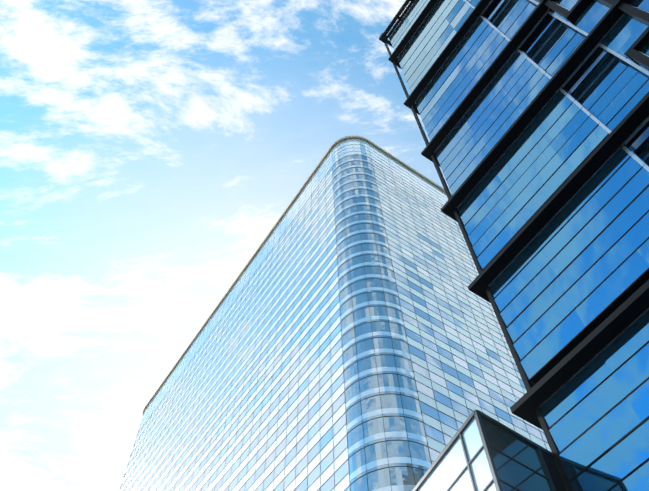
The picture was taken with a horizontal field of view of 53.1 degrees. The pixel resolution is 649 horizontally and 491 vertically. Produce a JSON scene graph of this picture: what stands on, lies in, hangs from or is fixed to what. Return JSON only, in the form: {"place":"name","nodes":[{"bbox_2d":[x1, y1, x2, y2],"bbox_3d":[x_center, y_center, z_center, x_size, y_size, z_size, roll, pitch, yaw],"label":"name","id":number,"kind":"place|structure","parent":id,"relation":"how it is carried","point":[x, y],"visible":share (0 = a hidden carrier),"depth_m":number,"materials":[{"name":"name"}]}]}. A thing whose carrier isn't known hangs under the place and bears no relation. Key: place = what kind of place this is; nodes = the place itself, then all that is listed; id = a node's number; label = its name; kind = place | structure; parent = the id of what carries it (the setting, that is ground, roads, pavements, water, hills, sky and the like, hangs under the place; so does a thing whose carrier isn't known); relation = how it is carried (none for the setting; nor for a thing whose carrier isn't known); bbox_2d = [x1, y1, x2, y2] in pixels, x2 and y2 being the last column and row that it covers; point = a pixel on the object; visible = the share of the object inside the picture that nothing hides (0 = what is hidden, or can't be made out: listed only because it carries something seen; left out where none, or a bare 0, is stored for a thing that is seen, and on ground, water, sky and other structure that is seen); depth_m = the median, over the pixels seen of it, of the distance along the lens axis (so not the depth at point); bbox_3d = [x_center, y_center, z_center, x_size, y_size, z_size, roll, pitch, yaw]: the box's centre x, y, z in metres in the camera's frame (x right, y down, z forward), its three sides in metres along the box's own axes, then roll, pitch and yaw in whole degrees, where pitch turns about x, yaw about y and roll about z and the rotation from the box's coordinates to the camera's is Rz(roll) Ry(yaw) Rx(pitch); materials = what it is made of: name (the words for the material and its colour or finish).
{"place":"outdoors","nodes":[
{"label":"outdoors","id":0,"kind":"place"},
{"bbox_2d":[0,0,450,490],"label":"sky","id":1,"kind":"structure","parent":0,"point":[149,149],"materials":[{"name":"blue"}]},
{"bbox_2d":[119,135,565,490],"bbox_3d":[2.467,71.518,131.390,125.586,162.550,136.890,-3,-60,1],"label":"tower","id":2,"kind":"structure","parent":0,"point":[349,335],"depth_m":117.04,"materials":[{"name":"blue glass"}]},
{"label":"ground","id":3,"kind":"structure","parent":0,"visible":0},
{"bbox_2d":[412,409,567,490],"bbox_3d":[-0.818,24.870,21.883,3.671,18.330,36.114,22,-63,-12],"label":"building","id":4,"kind":"structure","parent":3,"relation":"on","point":[481,451],"depth_m":21.00,"materials":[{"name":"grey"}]},
{"bbox_2d":[379,0,648,490],"bbox_3d":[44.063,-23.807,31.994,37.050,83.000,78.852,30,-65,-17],"label":"building","id":5,"kind":"structure","parent":3,"relation":"on","point":[534,114],"depth_m":30.62,"materials":[{"name":"blue glass"}]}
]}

